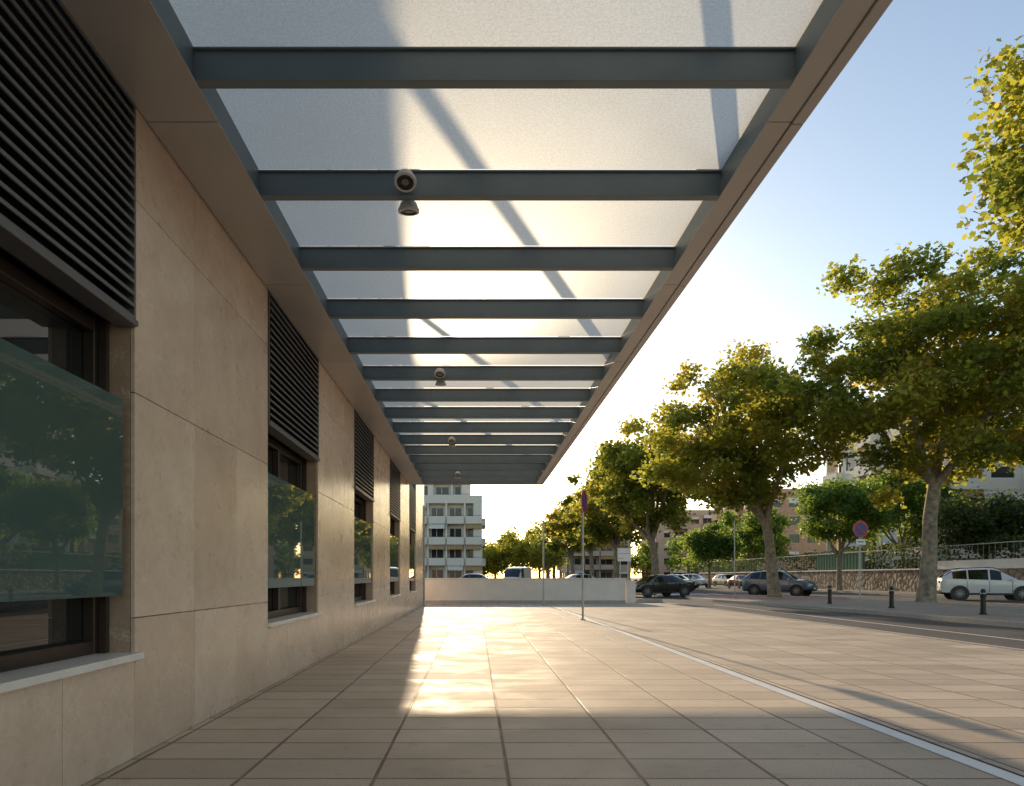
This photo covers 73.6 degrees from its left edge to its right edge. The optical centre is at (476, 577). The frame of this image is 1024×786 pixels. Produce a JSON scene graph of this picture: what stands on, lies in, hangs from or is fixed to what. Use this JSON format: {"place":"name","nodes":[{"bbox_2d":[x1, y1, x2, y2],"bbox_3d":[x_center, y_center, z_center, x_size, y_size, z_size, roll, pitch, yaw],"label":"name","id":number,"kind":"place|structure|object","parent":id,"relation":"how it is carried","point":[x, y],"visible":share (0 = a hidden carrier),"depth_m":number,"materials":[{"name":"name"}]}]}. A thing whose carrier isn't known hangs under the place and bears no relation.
{"place":"outdoors","nodes":[
{"label":"outdoors","id":0,"kind":"place"},
{"bbox_2d":[0,591,416,693],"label":"window sills","id":1,"kind":"structure","parent":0,"point":[20,678],"depth_m":3.92,"materials":[{"name":"white stone"}]},
{"bbox_2d":[81,603,1023,785],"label":"plaza pavement","id":2,"kind":"structure","parent":0,"point":[474,694],"depth_m":6.20,"materials":[{"name":"beige tile"}]},
{"bbox_2d":[542,521,544,605],"bbox_3d":[2.870,-0.600,29.100,0.180,3.600,0.180,0,0,0],"label":"metal pole","id":3,"kind":"object","parent":2,"relation":"on","point":[543,604],"visible":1,"depth_m":29.07,"materials":[{"name":"metal"}]},
{"bbox_2d":[581,490,587,619],"bbox_3d":[3.000,-0.625,19.200,0.132,3.650,0.640,0,0,24],"label":"traffic sign","id":4,"kind":"object","parent":2,"relation":"on","point":[584,502],"visible":0.99,"depth_m":19.17,"materials":[{"name":"metal"}]},
{"bbox_2d":[501,603,1023,785],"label":"painted line","id":5,"kind":"object","parent":2,"relation":"on","point":[1001,773],"visible":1,"depth_m":5.58,"materials":[{"name":"white paint"}]},
{"bbox_2d":[564,609,1023,776],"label":"pavement gutter joint","id":6,"kind":"object","parent":2,"relation":"on","point":[848,712],"depth_m":5.74,"materials":[{"name":"grey metal"}]},
{"bbox_2d":[420,0,1023,577],"label":"sky","id":7,"kind":"structure","parent":0,"point":[869,171],"materials":[{"name":"blue"}]},
{"bbox_2d":[425,587,1023,648],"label":"road","id":8,"kind":"structure","parent":0,"point":[986,631],"depth_m":20.49,"materials":[{"name":"grey asphalt"}]},
{"bbox_2d":[73,299,415,652],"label":"piers","id":9,"kind":"structure","parent":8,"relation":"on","point":[120,617],"depth_m":4.54,"materials":[{"name":"stone"}]},
{"bbox_2d":[0,256,410,671],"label":"window frames","id":10,"kind":"structure","parent":9,"relation":"attached to","point":[93,327],"depth_m":4.44,"materials":[{"name":"black metal"}]},
{"bbox_2d":[0,279,389,653],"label":"window glass","id":11,"kind":"object","parent":10,"relation":"in","point":[30,325],"depth_m":4.05,"materials":[{"name":"black glass"}]},
{"bbox_2d":[0,338,414,601],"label":"frosted panels","id":12,"kind":"object","parent":10,"relation":"attached to","point":[61,483],"visible":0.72,"depth_m":3.88,"materials":[{"name":"glass"}]},
{"bbox_2d":[0,0,415,532],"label":"louvres","id":13,"kind":"object","parent":9,"relation":"attached to","point":[67,165],"visible":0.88,"depth_m":4.03,"materials":[{"name":"metal"}]},
{"bbox_2d":[0,107,423,785],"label":"stone cladding","id":14,"kind":"structure","parent":9,"relation":"attached to","point":[198,437],"depth_m":5.56,"materials":[{"name":"beige stone"}]},
{"bbox_2d":[424,505,424,604],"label":"end wall","id":15,"kind":"structure","parent":8,"relation":"on","point":[424,554],"depth_m":29.45,"materials":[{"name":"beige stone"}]},
{"bbox_2d":[460,574,487,577],"bbox_3d":[-0.508,0.471,57.000,4.345,1.574,2.200,0,0,0],"label":"parked car","id":16,"kind":"object","parent":8,"relation":"on","point":[473,576],"visible":0.03,"depth_m":56.33,"materials":[{"name":"blue paint"}]},
{"bbox_2d":[504,567,531,577],"bbox_3d":[3.898,0.126,65.995,2.200,2.282,4.945,0,0,20],"label":"parked van","id":17,"kind":"object","parent":8,"relation":"on","point":[517,572],"visible":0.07,"depth_m":64.91,"materials":[{"name":"white paint"}]},
{"bbox_2d":[425,579,624,599],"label":"wall","id":18,"kind":"structure","parent":8,"relation":"on","point":[512,589],"depth_m":32.00,"materials":[{"name":"white concrete"}]},
{"bbox_2d":[425,578,626,602],"bbox_3d":[2.300,0.618,32.125,9.494,1.165,0.310,0,0,0],"label":"coping","id":19,"kind":"object","parent":18,"relation":"on","point":[524,601],"visible":0.95,"depth_m":31.97,"materials":[{"name":"concrete"}]},
{"bbox_2d":[482,517,573,577],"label":"distant trees","id":20,"kind":"object","parent":8,"relation":"on","point":[506,550],"visible":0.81,"depth_m":126.11,"materials":[{"name":"green plant"}]},
{"bbox_2d":[542,494,585,573],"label":"plane tree","id":21,"kind":"object","parent":8,"relation":"on","point":[555,544],"visible":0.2,"depth_m":107.49,"materials":[{"name":"green plant"}]},
{"bbox_2d":[566,574,594,577],"bbox_3d":[8.593,0.471,57.997,4.345,1.574,2.200,0,0,-20],"label":"parked car","id":22,"kind":"object","parent":8,"relation":"on","point":[579,576],"visible":0.03,"depth_m":57.50,"materials":[{"name":"grey paint"}]},
{"bbox_2d":[546,486,624,576],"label":"plane tree","id":23,"kind":"object","parent":8,"relation":"on","point":[562,526],"visible":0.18,"depth_m":87.33,"materials":[{"name":"green plant"}]},
{"bbox_2d":[562,450,659,577],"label":"plane tree","id":24,"kind":"object","parent":8,"relation":"on","point":[595,520],"visible":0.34,"depth_m":69.50,"materials":[{"name":"green plant"}]},
{"bbox_2d":[618,548,630,580],"bbox_3d":[8.350,-0.225,38.482,0.760,2.850,0.096,0,0,0],"label":"sign board","id":25,"kind":"object","parent":8,"relation":"on","point":[624,554],"visible":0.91,"depth_m":38.44,"materials":[{"name":"metal"}]},
{"bbox_2d":[625,581,635,602],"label":"end pier","id":26,"kind":"structure","parent":8,"relation":"on","point":[630,591],"depth_m":31.90,"materials":[{"name":"concrete"}]},
{"bbox_2d":[578,414,713,574],"bbox_3d":[13.637,-5.918,54.419,11.317,14.437,10.684,0,0,0],"label":"plane tree","id":27,"kind":"object","parent":8,"relation":"on","point":[619,462],"visible":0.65,"depth_m":53.61,"materials":[{"name":"green plant"}]},
{"bbox_2d":[636,593,662,602],"bbox_3d":[8.200,1.020,32.980,1.400,0.460,0.760,0,0,0],"label":"barrier rail","id":28,"kind":"object","parent":8,"relation":"on","point":[644,600],"visible":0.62,"depth_m":32.60,"materials":[{"name":"stone"}]},
{"bbox_2d":[634,575,694,596],"bbox_3d":[11.294,0.555,42.498,4.442,1.439,2.200,0,0,-20],"label":"parked car","id":29,"kind":"object","parent":8,"relation":"on","point":[666,585],"visible":0.75,"depth_m":41.82,"materials":[{"name":"black paint"}]},
{"bbox_2d":[671,574,698,588],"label":"parked car","id":30,"kind":"object","parent":8,"relation":"on","point":[683,577],"visible":0.09,"depth_m":69.09,"materials":[{"name":"grey paint"}]},
{"bbox_2d":[682,573,711,587],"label":"parked car","id":31,"kind":"object","parent":8,"relation":"on","point":[700,579],"visible":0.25,"depth_m":76.93,"materials":[{"name":"white paint"}]},
{"bbox_2d":[679,520,746,588],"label":"broadleaf tree","id":32,"kind":"object","parent":8,"relation":"on","point":[708,546],"visible":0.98,"depth_m":70.69,"materials":[{"name":"green plant"}]},
{"bbox_2d":[712,574,733,585],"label":"parked car","id":33,"kind":"object","parent":8,"relation":"on","point":[720,579],"visible":0.58,"depth_m":83.82,"materials":[{"name":"grey paint"}]},
{"bbox_2d":[727,575,746,588],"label":"parked car","id":34,"kind":"object","parent":8,"relation":"on","point":[738,581],"visible":0.52,"depth_m":71.64,"materials":[{"name":"white paint"}]},
{"bbox_2d":[742,569,817,595],"bbox_3d":[19.806,0.375,44.595,4.345,1.783,2.200,0,0,42],"label":"parked car","id":35,"kind":"object","parent":8,"relation":"on","point":[754,583],"visible":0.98,"depth_m":43.98,"materials":[{"name":"blue paint"}]},
{"bbox_2d":[657,588,1023,640],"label":"road markings","id":36,"kind":"object","parent":8,"relation":"on","point":[852,620],"visible":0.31,"depth_m":19.45,"materials":[{"name":"white paint"}]},
{"bbox_2d":[787,474,897,590],"bbox_3d":[30.142,-3.691,55.661,8.241,9.742,8.433,0,0,15],"label":"broadleaf tree","id":37,"kind":"object","parent":8,"relation":"on","point":[847,503],"visible":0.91,"depth_m":54.88,"materials":[{"name":"green plant"}]},
{"bbox_2d":[663,602,1023,650],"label":"plaza kerb","id":38,"kind":"structure","parent":8,"relation":"on","point":[872,630],"depth_m":14.97,"materials":[{"name":"concrete"}]},
{"bbox_2d":[937,567,1023,600],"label":"parked car","id":39,"kind":"object","parent":8,"relation":"on","point":[959,583],"visible":0.99,"depth_m":35.51,"materials":[{"name":"white paint"}]},
{"bbox_2d":[699,585,1005,598],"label":"sidewalk","id":40,"kind":"structure","parent":0,"point":[908,593],"depth_m":49.83,"materials":[{"name":"grey concrete"}]},
{"bbox_2d":[685,594,1023,627],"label":"island sidewalk","id":41,"kind":"structure","parent":0,"point":[1004,616],"depth_m":23.71,"materials":[{"name":"grey concrete"}]},
{"bbox_2d":[629,339,863,596],"bbox_3d":[14.616,-6.121,37.672,12.048,14.602,11.683,0,0,0],"label":"plane tree","id":42,"kind":"object","parent":41,"relation":"on","point":[733,459],"visible":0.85,"depth_m":36.26,"materials":[{"name":"green plant"}]},
{"bbox_2d":[699,595,843,598],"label":"red paving","id":43,"kind":"structure","parent":41,"relation":"on","point":[747,597],"depth_m":36.40,"materials":[{"name":"tile"}]},
{"bbox_2d":[733,520,735,596],"bbox_3d":[14.200,-1.020,37.500,0.160,4.200,0.160,0,0,0],"label":"metal pole","id":44,"kind":"object","parent":43,"relation":"on","point":[734,559],"visible":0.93,"depth_m":37.48,"materials":[{"name":"metal"}]},
{"bbox_2d":[827,585,831,603],"bbox_3d":[14.500,0.705,28.000,0.197,0.750,0.200,0,0,0],"label":"bollard","id":45,"kind":"object","parent":41,"relation":"on","point":[829,590],"visible":1,"depth_m":27.94,"materials":[{"name":"black metal"}]},
{"bbox_2d":[853,521,867,603],"bbox_3d":[15.400,-0.595,27.400,0.680,3.350,0.132,0,0,-10],"label":"traffic sign","id":46,"kind":"object","parent":41,"relation":"on","point":[860,529],"visible":1,"depth_m":27.37,"materials":[{"name":"metal"}]},
{"bbox_2d":[888,587,894,607],"bbox_3d":[14.600,0.705,24.000,0.197,0.750,0.200,0,0,0],"label":"bollard","id":47,"kind":"object","parent":41,"relation":"on","point":[891,597],"visible":1,"depth_m":23.94,"materials":[{"name":"black metal"}]},
{"bbox_2d":[766,238,1023,602],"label":"plane tree","id":48,"kind":"object","parent":41,"relation":"on","point":[960,427],"visible":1,"depth_m":29.43,"materials":[{"name":"green plant"}]},
{"bbox_2d":[979,589,986,614],"bbox_3d":[14.700,0.705,19.800,0.197,0.750,0.200,0,0,0],"label":"bollard","id":49,"kind":"object","parent":41,"relation":"on","point":[982,595],"visible":1,"depth_m":19.74,"materials":[{"name":"black metal"}]},
{"bbox_2d":[950,35,1023,259],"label":"plane tree","id":50,"kind":"object","parent":41,"relation":"on","point":[1005,190],"visible":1,"depth_m":17.02,"materials":[{"name":"green plant"}]},
{"label":"ground","id":51,"kind":"structure","parent":0,"visible":0},
{"bbox_2d":[424,495,481,577],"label":"walls","id":52,"kind":"structure","parent":51,"relation":"on","point":[462,502],"depth_m":100.02,"materials":[{"name":"white paint"}]},
{"bbox_2d":[428,485,470,494],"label":"walls","id":53,"kind":"structure","parent":52,"relation":"on","point":[465,489],"depth_m":101.55,"materials":[{"name":"white paint"}]},
{"bbox_2d":[424,485,460,494],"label":"windows","id":54,"kind":"structure","parent":53,"relation":"attached to","point":[442,490],"depth_m":102.75,"materials":[{"name":"grey glass"}]},
{"bbox_2d":[431,508,472,577],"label":"windows","id":55,"kind":"structure","parent":52,"relation":"attached to","point":[438,553],"depth_m":101.25,"materials":[{"name":"grey glass"}]},
{"bbox_2d":[424,503,485,569],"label":"balconies","id":56,"kind":"structure","parent":52,"relation":"attached to","point":[472,522],"depth_m":99.45,"materials":[{"name":"white paint"}]},
{"bbox_2d":[559,540,630,580],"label":"walls","id":57,"kind":"structure","parent":51,"relation":"on","point":[624,568],"depth_m":151.30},
{"bbox_2d":[557,550,613,572],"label":"balconies","id":58,"kind":"structure","parent":57,"relation":"on","point":[606,554],"depth_m":149.45,"materials":[{"name":"black paint"}]},
{"bbox_2d":[562,544,627,577],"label":"windows","id":59,"kind":"structure","parent":57,"relation":"attached to","point":[604,562],"depth_m":151.25,"materials":[{"name":"grey glass"}]},
{"bbox_2d":[533,521,777,578],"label":"distant trees","id":60,"kind":"object","parent":51,"relation":"on","point":[639,560],"visible":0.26,"depth_m":126.73,"materials":[{"name":"green plant"}]},
{"bbox_2d":[642,510,713,577],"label":"walls","id":61,"kind":"structure","parent":51,"relation":"on","point":[663,540],"depth_m":150.02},
{"bbox_2d":[640,515,711,579],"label":"balconies","id":62,"kind":"structure","parent":61,"relation":"on","point":[684,570],"depth_m":149.70,"materials":[{"name":"black paint"}]},
{"bbox_2d":[651,517,712,574],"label":"windows","id":63,"kind":"structure","parent":61,"relation":"attached to","point":[705,520],"depth_m":150.17,"materials":[{"name":"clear glass"}]},
{"bbox_2d":[715,505,792,571],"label":"broadleaf tree","id":64,"kind":"object","parent":51,"relation":"on","point":[754,540],"visible":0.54,"depth_m":86.42,"materials":[{"name":"green plant"}]},
{"bbox_2d":[714,489,838,571],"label":"walls","id":65,"kind":"structure","parent":51,"relation":"on","point":[803,545],"depth_m":118.05,"materials":[{"name":"brick"}]},
{"bbox_2d":[712,505,740,569],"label":"balconies","id":66,"kind":"structure","parent":65,"relation":"attached to","point":[717,517],"depth_m":131.61,"materials":[{"name":"concrete"}]},
{"bbox_2d":[722,498,816,570],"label":"windows","id":67,"kind":"structure","parent":65,"relation":"attached to","point":[794,538],"depth_m":118.17,"materials":[{"name":"grey glass"}]},
{"bbox_2d":[699,568,1023,591],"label":"stone retaining wall","id":68,"kind":"structure","parent":51,"relation":"on","point":[897,580],"depth_m":56.04,"materials":[{"name":"beige stone"}]},
{"bbox_2d":[698,558,1023,573],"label":"coping","id":69,"kind":"object","parent":68,"relation":"on","point":[1008,563],"visible":0.82,"depth_m":45.04,"materials":[{"name":"concrete"}]},
{"bbox_2d":[704,540,1023,572],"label":"metal fence","id":70,"kind":"object","parent":69,"relation":"on","point":[849,560],"visible":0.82,"depth_m":60.98,"materials":[{"name":"metal"}]},
{"bbox_2d":[703,532,1023,572],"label":"hedge","id":71,"kind":"object","parent":51,"relation":"on","point":[870,555],"visible":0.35,"depth_m":56.87,"materials":[{"name":"green plant"}]},
{"bbox_2d":[853,468,963,567],"bbox_3d":[37.064,-4.500,60.306,10.056,10.600,7.681,0,0,0],"label":"broadleaf tree","id":72,"kind":"object","parent":51,"relation":"on","point":[914,494],"visible":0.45,"depth_m":58.81,"materials":[{"name":"green plant"}]},
{"bbox_2d":[826,380,1023,568],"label":"walls","id":73,"kind":"structure","parent":51,"relation":"on","point":[1015,483],"depth_m":60.41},
{"bbox_2d":[822,388,986,567],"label":"balconies","id":74,"kind":"structure","parent":73,"relation":"on","point":[980,483],"depth_m":62.71,"materials":[{"name":"black paint"}]},
{"bbox_2d":[839,395,1013,568],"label":"windows","id":75,"kind":"structure","parent":73,"relation":"attached to","point":[1001,471],"depth_m":65.50,"materials":[{"name":"grey glass"}]},
{"bbox_2d":[938,486,1023,558],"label":"broadleaf tree","id":76,"kind":"object","parent":51,"relation":"on","point":[980,520],"visible":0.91,"depth_m":46.67,"materials":[{"name":"green plant"}]},
{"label":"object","id":77,"kind":"object","parent":51,"relation":"on","visible":0},
{"bbox_2d":[259,169,423,488],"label":"storeys","id":78,"kind":"object","parent":77,"relation":"on","point":[360,298],"visible":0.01,"depth_m":14.00,"materials":[{"name":"stone"}]},
{"bbox_2d":[61,0,892,484],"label":"glass canopy","id":79,"kind":"object","parent":78,"relation":"attached to","point":[587,148],"visible":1,"depth_m":5.46,"materials":[{"name":"glass"}]},
{"bbox_2d":[394,168,418,215],"bbox_3d":[-0.570,-3.173,5.633,0.180,0.206,0.453,0,0,0],"label":"canopy spotlight","id":80,"kind":"object","parent":79,"relation":"attached to","point":[405,180],"visible":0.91,"depth_m":5.53,"materials":[{"name":"grey metal"}]},
{"bbox_2d":[434,368,445,385],"bbox_3d":[-0.570,-3.173,10.833,0.180,0.206,0.453,0,0,0],"label":"canopy spotlight","id":81,"kind":"object","parent":79,"relation":"attached to","point":[439,373],"visible":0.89,"depth_m":10.72,"materials":[{"name":"grey metal"}]},
{"bbox_2d":[448,437,455,446],"bbox_3d":[-0.570,-3.173,16.033,0.180,0.206,0.453,0,0,0],"label":"canopy spotlight","id":82,"kind":"object","parent":79,"relation":"attached to","point":[451,440],"visible":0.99,"depth_m":15.92,"materials":[{"name":"grey metal"}]},
{"bbox_2d":[455,471,460,478],"bbox_3d":[-0.570,-3.173,21.233,0.180,0.206,0.453,0,0,0],"label":"canopy spotlight","id":83,"kind":"object","parent":79,"relation":"attached to","point":[457,473],"visible":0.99,"depth_m":21.10,"materials":[{"name":"grey metal"}]}
]}

